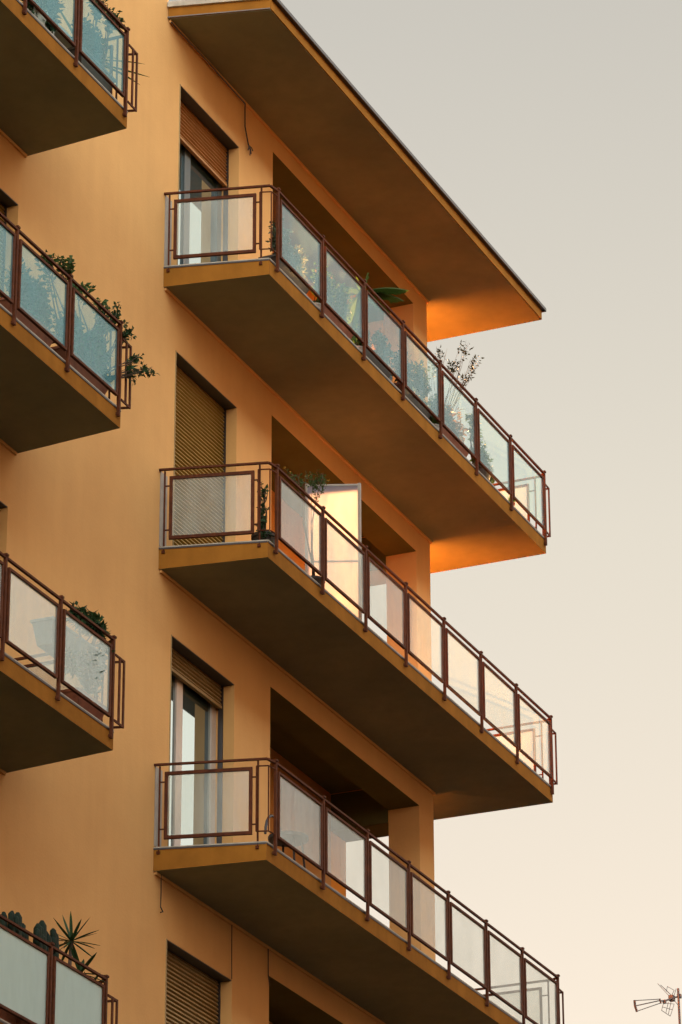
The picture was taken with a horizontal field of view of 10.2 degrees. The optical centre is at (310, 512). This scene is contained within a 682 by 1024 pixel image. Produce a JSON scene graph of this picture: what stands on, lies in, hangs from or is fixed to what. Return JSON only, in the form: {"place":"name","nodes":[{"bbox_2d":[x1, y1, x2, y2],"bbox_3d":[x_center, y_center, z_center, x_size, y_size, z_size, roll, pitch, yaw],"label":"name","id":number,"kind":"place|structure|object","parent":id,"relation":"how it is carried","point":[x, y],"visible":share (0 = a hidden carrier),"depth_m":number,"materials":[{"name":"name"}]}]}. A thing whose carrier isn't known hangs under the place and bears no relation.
{"place":"outdoors","nodes":[
{"label":"outdoors","id":0,"kind":"place"},
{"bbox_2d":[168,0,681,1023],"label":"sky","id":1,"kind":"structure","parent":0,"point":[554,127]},
{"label":"pavement","id":2,"kind":"structure","parent":0,"visible":0},
{"bbox_2d":[0,0,563,1023],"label":"apartment building","id":3,"kind":"structure","parent":2,"relation":"on","point":[250,684],"depth_m":38.84,"materials":[{"name":"paint"}]},
{"bbox_2d":[0,501,6,508],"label":"balcony door","id":4,"kind":"structure","parent":3,"relation":"in","point":[2,505],"depth_m":34.68,"materials":[{"name":"brown glass"}]},
{"bbox_2d":[0,189,17,297],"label":"balcony door","id":5,"kind":"structure","parent":3,"relation":"in","point":[5,200],"depth_m":35.84,"materials":[{"name":"brown glass"}]},
{"bbox_2d":[0,911,25,1023],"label":"cactus","id":6,"kind":"object","parent":3,"relation":"on","point":[16,917],"visible":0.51,"depth_m":31.37,"materials":[{"name":"plant"}]},
{"bbox_2d":[16,934,28,1023],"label":"cactus","id":7,"kind":"object","parent":3,"relation":"on","point":[19,1021],"visible":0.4,"depth_m":31.29,"materials":[{"name":"plant"}]},
{"bbox_2d":[0,257,56,346],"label":"trough plant","id":8,"kind":"object","parent":3,"relation":"on","point":[34,304],"visible":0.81,"depth_m":33.59,"materials":[{"name":"green plant"}]},
{"bbox_2d":[33,920,47,950],"bbox_3d":[-2.267,3.897,31.709,0.237,1.090,0.294,7,-25,-15],"label":"cactus","id":9,"kind":"object","parent":3,"relation":"on","point":[40,929],"visible":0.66,"depth_m":31.80,"materials":[{"name":"plant"}]},
{"bbox_2d":[20,0,65,32],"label":"potted shrub","id":10,"kind":"object","parent":3,"relation":"on","point":[49,8],"visible":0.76,"depth_m":34.92,"materials":[{"name":"green plant"}]},
{"bbox_2d":[47,928,58,957],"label":"cactus","id":11,"kind":"object","parent":3,"relation":"on","point":[53,936],"visible":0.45,"depth_m":32.07,"materials":[{"name":"plant"}]},
{"bbox_2d":[30,616,83,680],"bbox_3d":[-2.166,1.204,32.993,0.278,0.435,0.553,-10,-26,22],"label":"garden chair","id":12,"kind":"object","parent":3,"relation":"on","point":[44,630],"visible":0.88,"depth_m":32.89,"materials":[{"name":"grey plastic"}]},
{"bbox_2d":[45,23,71,47],"bbox_3d":[-2.421,-4.152,35.772,0.450,0.500,0.750,-10,-26,22],"label":"planter","id":13,"kind":"object","parent":3,"relation":"on","point":[61,38],"depth_m":35.72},
{"bbox_2d":[34,250,113,394],"bbox_3d":[-2.117,-1.670,34.523,0.359,1.149,1.101,-10,-26,22],"label":"trough plant","id":14,"kind":"object","parent":3,"relation":"on","point":[89,350],"visible":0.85,"depth_m":34.41,"materials":[{"name":"green plant"}]},
{"bbox_2d":[54,912,99,966],"bbox_3d":[-2.014,4.023,32.356,0.504,1.385,0.543,-4,-24,8],"label":"yucca","id":15,"kind":"object","parent":3,"relation":"on","point":[70,935],"visible":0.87,"depth_m":32.52,"materials":[{"name":"green plant"}]},
{"bbox_2d":[61,676,106,720],"bbox_3d":[-1.963,1.587,33.329,0.271,0.427,0.544,-10,-26,22],"label":"potted shrub","id":16,"kind":"object","parent":3,"relation":"on","point":[82,703],"visible":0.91,"depth_m":33.28,"materials":[{"name":"green plant"}]},
{"bbox_2d":[70,945,106,982],"bbox_3d":[-1.940,4.185,32.307,0.458,1.048,0.516,18,-30,-35],"label":"yucca","id":17,"kind":"object","parent":3,"relation":"on","point":[82,969],"visible":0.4,"depth_m":32.40,"materials":[{"name":"green plant"}]},
{"bbox_2d":[65,601,115,689],"bbox_3d":[-1.946,1.197,33.523,0.348,0.831,0.611,-14,-28,29],"label":"rail planter","id":18,"kind":"object","parent":3,"relation":"hanging from","point":[91,658],"visible":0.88,"depth_m":33.46,"materials":[{"name":"green plant"}]},
{"bbox_2d":[67,0,125,91],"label":"flower trough","id":19,"kind":"object","parent":3,"relation":"on","point":[94,50],"visible":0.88,"depth_m":35.76,"materials":[{"name":"green plant"}]},
{"bbox_2d":[59,9,147,84],"bbox_3d":[-2.028,-4.245,36.348,0.524,1.137,1.149,-17,-29,34],"label":"drying rack","id":20,"kind":"object","parent":3,"relation":"on","point":[71,29],"visible":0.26,"depth_m":36.36,"materials":[{"name":"grey metal"}]},
{"bbox_2d":[94,302,157,385],"bbox_3d":[-1.765,-1.456,34.937,0.826,1.094,0.330,8,-25,-18],"label":"potted shrub","id":21,"kind":"object","parent":3,"relation":"on","point":[125,335],"visible":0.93,"depth_m":34.93,"materials":[{"name":"green plant"}]},
{"bbox_2d":[160,875,162,912],"bbox_3d":[-1.409,3.614,36.277,0.021,0.386,0.058,-10,-26,22],"label":"cable","id":22,"kind":"object","parent":3,"relation":"hanging from","point":[161,894],"visible":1,"depth_m":36.27,"materials":[{"name":"black plastic"}]},
{"bbox_2d":[165,939,230,1023],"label":"balcony door","id":23,"kind":"structure","parent":3,"relation":"in","point":[191,996],"depth_m":36.88,"materials":[{"name":"brown wood"}]},
{"bbox_2d":[168,635,233,845],"bbox_3d":[-1.212,2.546,37.724,0.326,2.300,1.462,-10,-26,22],"label":"balcony door","id":24,"kind":"structure","parent":3,"relation":"in","point":[195,698],"depth_m":38.08,"materials":[{"name":"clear glass"}]},
{"bbox_2d":[172,351,235,545],"bbox_3d":[-1.146,-0.300,38.955,0.176,2.298,1.462,-10,-26,22],"label":"balcony door","id":25,"kind":"structure","parent":3,"relation":"in","point":[199,422],"depth_m":39.22,"materials":[{"name":"brown wood"}]},
{"bbox_2d":[177,84,238,264],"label":"balcony door","id":26,"kind":"structure","parent":3,"relation":"in","point":[203,163],"depth_m":40.60,"materials":[{"name":"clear glass"}]},
{"bbox_2d":[171,22,252,154],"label":"cable","id":27,"kind":"object","parent":3,"relation":"hanging from","point":[249,147],"visible":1,"depth_m":41.23,"materials":[{"name":"black plastic"}]},
{"bbox_2d":[231,925,231,978],"bbox_3d":[-0.773,4.293,37.566,0.010,0.580,0.017,-10,-26,22],"label":"cable","id":28,"kind":"object","parent":3,"relation":"hanging from","point":[231,951],"visible":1,"depth_m":37.55,"materials":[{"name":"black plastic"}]},
{"bbox_2d":[251,481,274,544],"bbox_3d":[-0.483,0.075,37.874,0.280,0.679,0.429,-10,-26,22],"label":"trailing vine","id":29,"kind":"object","parent":3,"relation":"on","point":[267,535],"visible":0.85,"depth_m":37.78,"materials":[{"name":"green plant"}]},
{"bbox_2d":[268,949,269,985],"bbox_3d":[-0.416,4.535,38.331,0.012,0.402,0.056,-10,-26,22],"label":"cable","id":30,"kind":"object","parent":3,"relation":"hanging from","point":[268,967],"visible":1,"depth_m":38.30,"materials":[{"name":"black plastic"}]},
{"bbox_2d":[258,217,308,293],"bbox_3d":[-0.250,-2.644,39.443,0.251,0.724,0.875,-10,-26,22],"label":"trough plant","id":31,"kind":"object","parent":3,"relation":"on","point":[296,261],"visible":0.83,"depth_m":39.36,"materials":[{"name":"green plant"}]},
{"bbox_2d":[264,814,308,867],"bbox_3d":[-0.219,3.276,37.479,0.394,0.715,0.406,-10,-26,22],"label":"garden chair","id":32,"kind":"object","parent":3,"relation":"on","point":[295,838],"visible":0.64,"depth_m":37.45,"materials":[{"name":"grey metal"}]},
{"bbox_2d":[283,466,329,584],"bbox_3d":[-0.031,0.199,39.004,0.476,1.371,0.382,-3,-24,6],"label":"potted tree","id":33,"kind":"object","parent":3,"relation":"on","point":[314,483],"visible":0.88,"depth_m":39.13,"materials":[{"name":"green plant"}]},
{"bbox_2d":[313,297,320,308],"bbox_3d":[0.064,-2.161,39.887,0.151,0.204,0.207,-22,-32,40],"label":"flower pot","id":34,"kind":"object","parent":3,"relation":"on","point":[317,303],"visible":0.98,"depth_m":39.86,"materials":[{"name":"green ceramic"}]},
{"bbox_2d":[310,258,353,339],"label":"trough plant","id":35,"kind":"object","parent":3,"relation":"on","point":[338,305],"visible":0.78,"depth_m":40.40,"materials":[{"name":"green plant"}]},
{"bbox_2d":[305,483,361,619],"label":"privacy screen","id":36,"kind":"object","parent":3,"relation":"on","point":[341,503],"visible":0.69,"depth_m":40.02,"materials":[{"name":"yellow fabric"}]},
{"bbox_2d":[353,340,362,351],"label":"flower pot","id":37,"kind":"object","parent":3,"relation":"on","point":[359,345],"visible":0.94,"depth_m":40.78,"materials":[{"name":"green ceramic"}]},
{"bbox_2d":[338,273,408,342],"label":"banana plant","id":38,"kind":"object","parent":3,"relation":"on","point":[385,293],"visible":0.43,"depth_m":41.74,"materials":[{"name":"green plant"}]},
{"bbox_2d":[354,323,393,377],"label":"trough plant","id":39,"kind":"object","parent":3,"relation":"on","point":[382,351],"visible":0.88,"depth_m":41.33,"materials":[{"name":"green plant"}]},
{"bbox_2d":[390,345,431,418],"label":"trough plant","id":40,"kind":"object","parent":3,"relation":"on","point":[418,384],"visible":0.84,"depth_m":42.21,"materials":[{"name":"green plant"}]},
{"bbox_2d":[426,393,436,421],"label":"trough plant","id":41,"kind":"object","parent":3,"relation":"on","point":[432,406],"visible":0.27,"depth_m":43.00,"materials":[{"name":"green plant"}]},
{"bbox_2d":[432,418,438,428],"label":"flower pot","id":42,"kind":"object","parent":3,"relation":"on","point":[435,423],"visible":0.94,"depth_m":42.56,"materials":[{"name":"green ceramic"}]},
{"bbox_2d":[426,340,483,413],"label":"potted shrub","id":43,"kind":"object","parent":3,"relation":"on","point":[452,370],"visible":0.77,"depth_m":43.66,"materials":[{"name":"green plant"}]},
{"bbox_2d":[442,404,470,456],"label":"trough plant","id":44,"kind":"object","parent":3,"relation":"on","point":[451,424],"visible":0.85,"depth_m":43.06,"materials":[{"name":"green plant"}]},
{"bbox_2d":[465,412,494,483],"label":"potted conifer","id":45,"kind":"object","parent":3,"relation":"on","point":[484,457],"visible":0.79,"depth_m":43.85,"materials":[{"name":"green plant"}]},
{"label":"neighbour house","id":46,"kind":"object","parent":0,"visible":0},
{"bbox_2d":[633,984,681,1023],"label":"tv antenna","id":47,"kind":"object","parent":46,"relation":"on","point":[671,998],"visible":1,"depth_m":59.80,"materials":[{"name":"grey metal"}]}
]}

